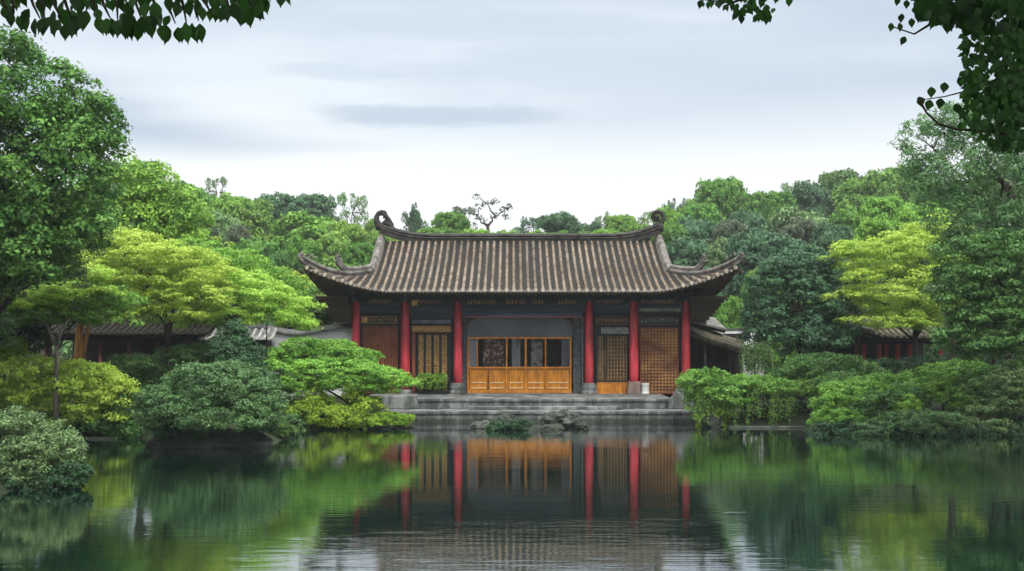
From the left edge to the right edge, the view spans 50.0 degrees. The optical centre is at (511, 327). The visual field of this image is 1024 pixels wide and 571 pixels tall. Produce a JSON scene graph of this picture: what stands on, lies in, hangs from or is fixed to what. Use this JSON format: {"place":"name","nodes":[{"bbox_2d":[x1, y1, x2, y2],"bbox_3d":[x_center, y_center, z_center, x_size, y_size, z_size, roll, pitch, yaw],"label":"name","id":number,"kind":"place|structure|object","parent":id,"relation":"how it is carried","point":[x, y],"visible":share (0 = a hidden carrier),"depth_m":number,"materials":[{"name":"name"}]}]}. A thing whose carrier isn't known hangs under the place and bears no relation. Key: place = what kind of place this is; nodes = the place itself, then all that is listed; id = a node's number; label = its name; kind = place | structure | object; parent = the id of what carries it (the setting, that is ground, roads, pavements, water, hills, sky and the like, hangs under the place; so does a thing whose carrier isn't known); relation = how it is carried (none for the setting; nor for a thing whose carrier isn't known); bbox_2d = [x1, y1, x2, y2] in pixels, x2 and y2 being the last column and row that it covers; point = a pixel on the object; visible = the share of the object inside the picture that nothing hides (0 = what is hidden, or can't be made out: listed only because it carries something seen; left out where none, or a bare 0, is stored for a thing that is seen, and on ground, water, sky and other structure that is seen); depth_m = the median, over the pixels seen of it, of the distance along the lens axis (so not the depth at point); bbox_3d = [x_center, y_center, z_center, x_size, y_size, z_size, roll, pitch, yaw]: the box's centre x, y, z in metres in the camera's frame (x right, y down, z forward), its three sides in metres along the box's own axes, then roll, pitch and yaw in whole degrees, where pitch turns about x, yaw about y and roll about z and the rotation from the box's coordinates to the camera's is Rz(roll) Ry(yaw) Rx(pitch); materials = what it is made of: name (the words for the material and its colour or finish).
{"place":"outdoors","nodes":[
{"label":"outdoors","id":0,"kind":"place"},
{"bbox_2d":[0,423,1023,570],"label":"water","id":1,"kind":"structure","parent":0,"point":[593,497],"depth_m":24.18,"materials":[{"name":"green liquid"}]},
{"bbox_2d":[167,428,272,449],"bbox_3d":[-9.740,3.826,35.954,3.833,1.082,1.829,0,0,0],"label":"rock","id":2,"kind":"object","parent":1,"relation":"in","point":[223,439],"visible":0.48,"depth_m":35.34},
{"bbox_2d":[0,224,1023,494],"bbox_3d":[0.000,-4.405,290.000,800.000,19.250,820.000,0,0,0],"label":"ground","id":3,"kind":"structure","parent":0,"point":[800,418],"depth_m":43.21,"materials":[{"name":"plant"}]},
{"bbox_2d":[0,310,21,349],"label":"shrub","id":4,"kind":"object","parent":3,"relation":"on","point":[4,319],"visible":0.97,"depth_m":37.01,"materials":[{"name":"green plant"}]},
{"bbox_2d":[0,335,32,415],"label":"shrub","id":5,"kind":"object","parent":3,"relation":"on","point":[21,350],"visible":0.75,"depth_m":39.33,"materials":[{"name":"green plant"}]},
{"bbox_2d":[0,312,56,410],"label":"tree","id":6,"kind":"object","parent":3,"relation":"on","point":[34,332],"visible":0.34,"depth_m":41.04,"materials":[{"name":"green plant"}]},
{"bbox_2d":[0,404,89,488],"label":"shrub","id":7,"kind":"object","parent":3,"relation":"on","point":[17,444],"visible":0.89,"depth_m":26.91,"materials":[{"name":"green plant"}]},
{"bbox_2d":[0,459,95,490],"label":"shrub","id":8,"kind":"object","parent":3,"relation":"on","point":[72,474],"visible":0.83,"depth_m":26.53,"materials":[{"name":"green plant"}]},
{"bbox_2d":[0,203,118,313],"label":"tree","id":9,"kind":"object","parent":3,"relation":"on","point":[17,290],"visible":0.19,"depth_m":36.08,"materials":[{"name":"green plant"}]},
{"bbox_2d":[2,263,126,431],"bbox_3d":[-15.729,0.655,38.678,4.470,5.893,3.146,0,0,0],"label":"forked tree","id":10,"kind":"object","parent":3,"relation":"on","point":[96,274],"visible":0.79,"depth_m":37.82,"materials":[{"name":"green plant"}]},
{"bbox_2d":[0,23,135,286],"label":"tree","id":11,"kind":"object","parent":3,"relation":"on","point":[91,129],"visible":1,"depth_m":33.53,"materials":[{"name":"green plant"}]},
{"bbox_2d":[0,352,140,428],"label":"shrub","id":12,"kind":"object","parent":3,"relation":"on","point":[23,376],"visible":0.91,"depth_m":37.98,"materials":[{"name":"green plant"}]},
{"bbox_2d":[0,279,153,413],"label":"tree","id":13,"kind":"object","parent":3,"relation":"on","point":[84,315],"visible":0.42,"depth_m":38.83,"materials":[{"name":"green plant"}]},
{"bbox_2d":[45,380,151,438],"bbox_3d":[-14.537,3.010,38.856,4.038,2.318,2.097,0,0,0],"label":"shrub","id":14,"kind":"object","parent":3,"relation":"on","point":[113,428],"visible":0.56,"depth_m":38.50,"materials":[{"name":"green plant"}]},
{"bbox_2d":[74,297,133,405],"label":"leaning tree","id":15,"kind":"object","parent":3,"relation":"on","point":[80,346],"depth_m":42.92,"materials":[{"name":"orange plant"}]},
{"bbox_2d":[41,318,220,398],"bbox_3d":[-17.355,1.670,50.500,7.595,4.160,5.005,0,0,0],"label":"garden gallery","id":16,"kind":"object","parent":3,"relation":"on","point":[110,339],"visible":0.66,"depth_m":49.43,"materials":[{"name":"tile"}]},
{"bbox_2d":[74,154,215,386],"bbox_3d":[-17.714,-2.450,52.077,7.473,11.530,5.051,0,0,0],"label":"tree","id":17,"kind":"object","parent":3,"relation":"on","point":[147,202],"visible":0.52,"depth_m":51.41,"materials":[{"name":"green plant"}]},
{"bbox_2d":[0,0,290,44],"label":"overhanging tree","id":18,"kind":"object","parent":3,"relation":"on","point":[127,24],"visible":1,"depth_m":5.79,"materials":[{"name":"green plant"}]},
{"bbox_2d":[62,226,246,377],"bbox_3d":[-14.584,-0.334,42.973,7.840,7.375,4.686,0,0,0],"label":"tree","id":19,"kind":"object","parent":3,"relation":"on","point":[162,275],"visible":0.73,"depth_m":42.39,"materials":[{"name":"green plant"}]},
{"bbox_2d":[103,341,232,387],"bbox_3d":[-13.627,1.917,44.464,6.055,2.796,4.018,0,0,-18],"label":"shrub","id":20,"kind":"object","parent":3,"relation":"on","point":[145,362],"visible":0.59,"depth_m":43.65,"materials":[{"name":"green plant"}]},
{"bbox_2d":[128,358,295,437],"bbox_3d":[-9.640,2.423,35.535,5.308,2.860,3.947,0,0,0],"label":"shrub","id":21,"kind":"object","parent":3,"relation":"on","point":[252,405],"visible":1,"depth_m":34.70,"materials":[{"name":"green plant"}]},
{"bbox_2d":[150,417,277,440],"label":"shrub","id":22,"kind":"object","parent":3,"relation":"on","point":[167,432],"visible":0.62,"depth_m":35.43,"materials":[{"name":"green plant"}]},
{"bbox_2d":[204,209,239,246],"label":"hillside tree","id":23,"kind":"object","parent":3,"relation":"on","point":[223,223],"visible":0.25,"depth_m":95.21,"materials":[{"name":"green plant"}]},
{"bbox_2d":[131,237,319,324],"bbox_3d":[-12.966,-0.380,50.075,8.602,7.442,4.346,0,0,0],"label":"tree","id":24,"kind":"object","parent":3,"relation":"on","point":[240,257],"visible":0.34,"depth_m":49.63,"materials":[{"name":"green plant"}]},
{"bbox_2d":[208,192,253,214],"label":"hillside tree","id":25,"kind":"object","parent":3,"relation":"on","point":[225,203],"visible":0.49,"depth_m":110.86,"materials":[{"name":"green plant"}]},
{"bbox_2d":[201,317,273,375],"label":"shrub","id":26,"kind":"object","parent":3,"relation":"on","point":[234,343],"visible":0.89,"depth_m":42.70,"materials":[{"name":"green plant"}]},
{"bbox_2d":[199,328,276,397],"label":"outbuilding","id":27,"kind":"structure","parent":3,"relation":"on","point":[260,336],"depth_m":49.53,"materials":[{"name":"paint"}]},
{"bbox_2d":[222,223,253,247],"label":"hillside tree","id":28,"kind":"object","parent":3,"relation":"on","point":[236,234],"visible":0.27,"depth_m":87.27,"materials":[{"name":"green plant"}]},
{"bbox_2d":[164,263,328,337],"bbox_3d":[-10.945,0.357,44.835,6.398,5.945,4.687,0,0,24],"label":"tree","id":29,"kind":"object","parent":3,"relation":"on","point":[248,305],"visible":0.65,"depth_m":44.44,"materials":[{"name":"green plant"}]},
{"bbox_2d":[228,206,277,242],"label":"hillside tree","id":30,"kind":"object","parent":3,"relation":"on","point":[258,222],"visible":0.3,"depth_m":102.41,"materials":[{"name":"green plant"}]},
{"bbox_2d":[230,234,291,258],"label":"hillside tree","id":31,"kind":"object","parent":3,"relation":"on","point":[275,246],"visible":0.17,"depth_m":82.88,"materials":[{"name":"green plant"}]},
{"bbox_2d":[253,191,294,224],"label":"hillside tree","id":32,"kind":"object","parent":3,"relation":"on","point":[281,201],"visible":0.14,"depth_m":125.14,"materials":[{"name":"green plant"}]},
{"bbox_2d":[200,324,351,395],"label":"undulating wall","id":33,"kind":"structure","parent":3,"relation":"on","point":[325,332],"depth_m":50.60,"materials":[{"name":"white paint"}]},
{"bbox_2d":[283,234,319,271],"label":"hillside tree","id":34,"kind":"object","parent":3,"relation":"on","point":[297,245],"visible":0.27,"depth_m":79.22,"materials":[{"name":"green plant"}]},
{"bbox_2d":[270,210,334,244],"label":"hillside tree","id":35,"kind":"object","parent":3,"relation":"on","point":[304,224],"visible":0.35,"depth_m":105.42,"materials":[{"name":"green plant"}]},
{"bbox_2d":[293,286,334,327],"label":"tree","id":36,"kind":"object","parent":3,"relation":"on","point":[322,315],"visible":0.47,"depth_m":52.09,"materials":[{"name":"green plant"}]},
{"bbox_2d":[287,192,346,223],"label":"hillside tree","id":37,"kind":"object","parent":3,"relation":"on","point":[316,205],"visible":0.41,"depth_m":123.55,"materials":[{"name":"green plant"}]},
{"bbox_2d":[263,336,385,414],"bbox_3d":[-7.500,1.976,43.940,4.864,3.351,3.093,0,0,0],"label":"shrub","id":38,"kind":"object","parent":3,"relation":"on","point":[312,348],"visible":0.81,"depth_m":43.21,"materials":[{"name":"green plant"}]},
{"bbox_2d":[306,231,350,268],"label":"hillside tree","id":39,"kind":"object","parent":3,"relation":"on","point":[330,246],"visible":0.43,"depth_m":89.54,"materials":[{"name":"green plant"}]},
{"bbox_2d":[274,384,388,428],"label":"shrub","id":40,"kind":"object","parent":3,"relation":"on","point":[342,414],"visible":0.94,"depth_m":41.89,"materials":[{"name":"green plant"}]},
{"bbox_2d":[259,356,422,403],"bbox_3d":[-6.825,2.438,42.855,6.701,2.651,3.619,0,0,0],"label":"shrub","id":41,"kind":"object","parent":3,"relation":"on","point":[334,379],"visible":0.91,"depth_m":42.11,"materials":[{"name":"green plant"}]},
{"bbox_2d":[317,219,370,244],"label":"hillside tree","id":42,"kind":"object","parent":3,"relation":"on","point":[354,233],"visible":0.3,"depth_m":102.07,"materials":[{"name":"green plant"}]},
{"bbox_2d":[333,192,368,226],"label":"hillside tree","id":43,"kind":"object","parent":3,"relation":"on","point":[342,198],"visible":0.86,"depth_m":122.01,"materials":[{"name":"green plant"}]},
{"bbox_2d":[343,241,374,265],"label":"hillside tree","id":44,"kind":"object","parent":3,"relation":"on","point":[361,253],"visible":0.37,"depth_m":85.32,"materials":[{"name":"green plant"}]},
{"bbox_2d":[348,409,415,428],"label":"shrub","id":45,"kind":"object","parent":3,"relation":"on","point":[385,418],"visible":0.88,"depth_m":42.16,"materials":[{"name":"green plant"}]},
{"bbox_2d":[400,202,427,231],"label":"hillside tree","id":46,"kind":"object","parent":3,"relation":"on","point":[413,213],"visible":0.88,"depth_m":115.27,"materials":[{"name":"green plant"}]},
{"bbox_2d":[430,211,471,232],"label":"hillside tree","id":47,"kind":"object","parent":3,"relation":"on","point":[453,222],"visible":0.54,"depth_m":113.18,"materials":[{"name":"green plant"}]},
{"bbox_2d":[367,382,694,422],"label":"stone platform","id":48,"kind":"structure","parent":3,"relation":"on","point":[534,407],"depth_m":46.12,"materials":[{"name":"stone"}]},
{"bbox_2d":[416,371,447,393],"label":"clipped plant","id":49,"kind":"object","parent":48,"relation":"on","point":[437,381],"visible":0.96,"depth_m":49.40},
{"bbox_2d":[297,210,744,393],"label":"pavilion","id":50,"kind":"structure","parent":48,"relation":"on","point":[600,313],"depth_m":50.19,"materials":[{"name":"tile"}]},
{"bbox_2d":[363,326,397,392],"bbox_3d":[-6.022,1.479,50.173,1.601,3.063,0.085,0,0,0],"label":"lattice door","id":51,"kind":"structure","parent":50,"relation":"in","point":[384,339],"depth_m":50.15,"materials":[{"name":"wood"}]},
{"bbox_2d":[416,333,449,393],"bbox_3d":[-3.620,1.650,50.173,1.532,2.743,0.085,0,0,0],"label":"lattice door","id":52,"kind":"structure","parent":50,"relation":"in","point":[432,349],"depth_m":50.19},
{"bbox_2d":[596,335,627,381],"bbox_3d":[4.577,1.418,50.173,1.427,2.141,0.085,0,0,0],"label":"lattice door","id":53,"kind":"structure","parent":50,"relation":"in","point":[611,350],"depth_m":50.19,"materials":[{"name":"wood"}]},
{"bbox_2d":[597,382,627,393],"bbox_3d":[4.577,2.764,50.157,1.427,0.515,0.085,0,0,0],"label":"door panel","id":54,"kind":"structure","parent":50,"relation":"in","point":[602,387],"depth_m":50.14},
{"bbox_2d":[640,327,678,393],"bbox_3d":[6.727,1.514,50.173,1.758,3.028,0.085,0,0,0],"label":"lattice door","id":55,"kind":"structure","parent":50,"relation":"in","point":[659,346],"depth_m":50.19,"materials":[{"name":"brown wood"}]},
{"bbox_2d":[535,211,580,232],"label":"hillside tree","id":56,"kind":"object","parent":3,"relation":"on","point":[558,222],"visible":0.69,"depth_m":118.56,"materials":[{"name":"green plant"}]},
{"bbox_2d":[604,214,639,232],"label":"hillside tree","id":57,"kind":"object","parent":3,"relation":"on","point":[620,223],"visible":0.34,"depth_m":115.21,"materials":[{"name":"green plant"}]},
{"bbox_2d":[650,220,686,245],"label":"hillside tree","id":58,"kind":"object","parent":3,"relation":"on","point":[675,230],"visible":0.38,"depth_m":95.00,"materials":[{"name":"green plant"}]},
{"bbox_2d":[665,235,709,265],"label":"hillside tree","id":59,"kind":"object","parent":3,"relation":"on","point":[685,251],"visible":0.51,"depth_m":85.42,"materials":[{"name":"green plant"}]},
{"bbox_2d":[674,215,715,241],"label":"hillside tree","id":60,"kind":"object","parent":3,"relation":"on","point":[699,229],"visible":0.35,"depth_m":102.00,"materials":[{"name":"green plant"}]},
{"bbox_2d":[680,201,720,222],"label":"hillside tree","id":61,"kind":"object","parent":3,"relation":"on","point":[699,211],"visible":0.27,"depth_m":110.52,"materials":[{"name":"green plant"}]},
{"bbox_2d":[694,176,749,222],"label":"hillside tree","id":62,"kind":"object","parent":3,"relation":"on","point":[719,192],"visible":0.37,"depth_m":123.97,"materials":[{"name":"green plant"}]},
{"bbox_2d":[702,236,745,300],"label":"hillside tree","id":63,"kind":"object","parent":3,"relation":"on","point":[714,253],"visible":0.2,"depth_m":82.83,"materials":[{"name":"green plant"}]},
{"bbox_2d":[690,317,763,388],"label":"annexe","id":64,"kind":"structure","parent":3,"relation":"on","point":[714,342],"depth_m":53.00,"materials":[{"name":"paint"}]},
{"bbox_2d":[706,219,747,297],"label":"hillside tree","id":65,"kind":"object","parent":3,"relation":"on","point":[725,229],"visible":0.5,"depth_m":96.58,"materials":[{"name":"green plant"}]},
{"bbox_2d":[712,295,743,327],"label":"hillside tree","id":66,"kind":"object","parent":3,"relation":"on","point":[724,314],"visible":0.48,"depth_m":65.65,"materials":[{"name":"green plant"}]},
{"bbox_2d":[674,366,801,419],"bbox_3d":[8.883,2.643,43.569,5.010,2.204,3.071,0,0,0],"label":"shrub","id":67,"kind":"object","parent":3,"relation":"on","point":[702,379],"visible":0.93,"depth_m":43.14,"materials":[{"name":"green plant"}]},
{"bbox_2d":[693,388,797,425],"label":"trailing vine","id":68,"kind":"object","parent":67,"relation":"hanging from","point":[772,401],"visible":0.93,"depth_m":42.94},
{"bbox_2d":[723,190,766,213],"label":"hillside tree","id":69,"kind":"object","parent":3,"relation":"on","point":[749,202],"visible":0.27,"depth_m":122.48,"materials":[{"name":"green plant"}]},
{"bbox_2d":[728,207,774,233],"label":"hillside tree","id":70,"kind":"object","parent":3,"relation":"on","point":[754,221],"visible":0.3,"depth_m":102.50,"materials":[{"name":"green plant"}]},
{"bbox_2d":[723,226,806,297],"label":"hillside tree","id":71,"kind":"object","parent":3,"relation":"on","point":[755,247],"visible":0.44,"depth_m":78.76,"materials":[{"name":"green plant"}]},
{"bbox_2d":[734,298,809,373],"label":"hillside tree","id":72,"kind":"object","parent":3,"relation":"on","point":[778,360],"visible":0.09,"depth_m":68.67,"materials":[{"name":"green plant"}]},
{"bbox_2d":[755,189,796,218],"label":"hillside tree","id":73,"kind":"object","parent":3,"relation":"on","point":[770,202],"visible":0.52,"depth_m":116.45,"materials":[{"name":"green plant"}]},
{"bbox_2d":[735,383,817,417],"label":"shrub","id":74,"kind":"object","parent":3,"relation":"on","point":[798,405],"visible":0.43,"depth_m":43.67,"materials":[{"name":"green plant"}]},
{"bbox_2d":[761,204,829,234],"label":"hillside tree","id":75,"kind":"object","parent":3,"relation":"on","point":[781,219],"visible":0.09,"depth_m":96.53,"materials":[{"name":"green plant"}]},
{"bbox_2d":[777,216,816,247],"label":"hillside tree","id":76,"kind":"object","parent":3,"relation":"on","point":[798,228],"visible":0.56,"depth_m":88.71,"materials":[{"name":"green plant"}]},
{"bbox_2d":[736,242,865,398],"bbox_3d":[12.738,-0.202,48.513,5.677,7.063,4.508,0,0,0],"label":"tree","id":77,"kind":"object","parent":3,"relation":"on","point":[796,321],"visible":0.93,"depth_m":47.65,"materials":[{"name":"green plant"}]},
{"bbox_2d":[738,340,774,375],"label":"bush","id":78,"kind":"object","parent":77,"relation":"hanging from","point":[755,355],"visible":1,"depth_m":46.85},
{"bbox_2d":[792,179,836,218],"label":"hillside tree","id":79,"kind":"object","parent":3,"relation":"on","point":[809,197],"visible":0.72,"depth_m":121.86,"materials":[{"name":"green plant"}]},
{"bbox_2d":[765,351,893,390],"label":"shrub","id":80,"kind":"object","parent":3,"relation":"on","point":[797,363],"visible":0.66,"depth_m":44.40,"materials":[{"name":"green plant"}]},
{"bbox_2d":[809,221,857,257],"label":"hillside tree","id":81,"kind":"object","parent":3,"relation":"on","point":[824,234],"visible":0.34,"depth_m":83.00,"materials":[{"name":"green plant"}]},
{"bbox_2d":[816,167,863,214],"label":"hillside tree","id":82,"kind":"object","parent":3,"relation":"on","point":[831,180],"visible":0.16,"depth_m":128.09,"materials":[{"name":"green plant"}]},
{"bbox_2d":[806,311,875,375],"bbox_3d":[15.502,1.403,52.237,4.671,4.394,3.927,0,0,0],"label":"side kiosk","id":83,"kind":"object","parent":3,"relation":"on","point":[855,349],"visible":0.03,"depth_m":54.00,"materials":[{"name":"tile"}]},
{"bbox_2d":[829,206,858,228],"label":"hillside tree","id":84,"kind":"object","parent":3,"relation":"on","point":[845,216],"visible":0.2,"depth_m":88.81,"materials":[{"name":"green plant"}]},
{"bbox_2d":[806,372,911,428],"bbox_3d":[13.130,2.891,41.526,4.473,2.443,2.667,0,0,-24],"label":"shrub","id":85,"kind":"object","parent":3,"relation":"on","point":[835,392],"visible":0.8,"depth_m":41.09,"materials":[{"name":"green plant"}]},
{"bbox_2d":[697,0,1023,155],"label":"overhanging tree","id":86,"kind":"object","parent":3,"relation":"on","point":[1002,99],"visible":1,"depth_m":6.76,"materials":[{"name":"green plant"}]},
{"bbox_2d":[829,168,903,214],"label":"hillside tree","id":87,"kind":"object","parent":3,"relation":"on","point":[853,191],"visible":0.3,"depth_m":117.97,"materials":[{"name":"green plant"}]},
{"bbox_2d":[852,216,898,314],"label":"hillside tree","id":88,"kind":"object","parent":3,"relation":"on","point":[868,227],"visible":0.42,"depth_m":69.54,"materials":[{"name":"green plant"}]},
{"bbox_2d":[852,193,906,262],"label":"hillside tree","id":89,"kind":"object","parent":3,"relation":"on","point":[884,208],"visible":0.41,"depth_m":83.09,"materials":[{"name":"green plant"}]},
{"bbox_2d":[848,381,924,434],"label":"shrub","id":90,"kind":"object","parent":3,"relation":"on","point":[870,407],"visible":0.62,"depth_m":40.67,"materials":[{"name":"green plant"}]},
{"bbox_2d":[837,322,947,393],"bbox_3d":[18.147,1.619,52.500,4.850,4.261,5.009,0,0,0],"label":"garden gallery","id":91,"kind":"object","parent":3,"relation":"on","point":[894,343],"visible":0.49,"depth_m":50.62,"materials":[{"name":"grey tile"}]},
{"bbox_2d":[869,178,924,202],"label":"hillside tree","id":92,"kind":"object","parent":3,"relation":"on","point":[889,189],"visible":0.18,"depth_m":111.41,"materials":[{"name":"green plant"}]},
{"bbox_2d":[815,212,988,398],"bbox_3d":[16.801,-0.836,47.626,7.577,8.296,4.851,0,0,0],"label":"tree","id":93,"kind":"object","parent":3,"relation":"on","point":[911,297],"visible":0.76,"depth_m":46.77,"materials":[{"name":"green plant"}]},
{"bbox_2d":[885,393,922,425],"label":"shrub","id":94,"kind":"object","parent":3,"relation":"on","point":[910,404],"visible":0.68,"depth_m":40.42,"materials":[{"name":"green plant"}]},
{"bbox_2d":[836,408,981,436],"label":"shrub","id":95,"kind":"object","parent":3,"relation":"on","point":[921,421],"visible":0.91,"depth_m":39.53,"materials":[{"name":"green plant"}]},
{"bbox_2d":[803,417,1023,436],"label":"shrub","id":96,"kind":"object","parent":3,"relation":"on","point":[832,427],"visible":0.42,"depth_m":39.70,"materials":[{"name":"green plant"}]},
{"bbox_2d":[889,200,950,281],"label":"hillside tree","id":97,"kind":"object","parent":3,"relation":"on","point":[904,213],"visible":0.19,"depth_m":77.54,"materials":[{"name":"green plant"}]},
{"bbox_2d":[891,358,991,412],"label":"shrub","id":98,"kind":"object","parent":3,"relation":"on","point":[940,389],"visible":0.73,"depth_m":41.92,"materials":[{"name":"green plant"}]},
{"bbox_2d":[861,350,1021,401],"bbox_3d":[18.256,2.064,46.551,7.430,2.496,2.842,0,0,0],"label":"shrub","id":99,"kind":"object","parent":3,"relation":"on","point":[896,365],"visible":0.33,"depth_m":46.02,"materials":[{"name":"green plant"}]},
{"bbox_2d":[887,52,1023,294],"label":"tree","id":100,"kind":"object","parent":3,"relation":"on","point":[1012,214],"visible":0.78,"depth_m":37.80,"materials":[{"name":"green plant"}]},
{"bbox_2d":[916,223,1019,365],"bbox_3d":[18.683,-0.120,41.409,3.608,7.115,9.586,0,0,41],"label":"tree","id":101,"kind":"object","parent":3,"relation":"on","point":[939,287],"visible":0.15,"depth_m":38.75,"materials":[{"name":"green plant"}]},
{"bbox_2d":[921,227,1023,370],"bbox_3d":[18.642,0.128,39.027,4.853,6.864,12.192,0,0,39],"label":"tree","id":102,"kind":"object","parent":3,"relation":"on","point":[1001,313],"visible":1,"depth_m":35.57,"materials":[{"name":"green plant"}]},
{"bbox_2d":[945,364,1023,417],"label":"shrub","id":103,"kind":"object","parent":3,"relation":"on","point":[976,381],"visible":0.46,"depth_m":41.44,"materials":[{"name":"green plant"}]},
{"bbox_2d":[952,359,1023,434],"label":"shrub","id":104,"kind":"object","parent":3,"relation":"on","point":[1013,395],"visible":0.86,"depth_m":40.29,"materials":[{"name":"green plant"}]},
{"bbox_2d":[0,0,1023,232],"label":"sky","id":105,"kind":"structure","parent":0,"point":[585,109],"materials":[{"name":"white"}]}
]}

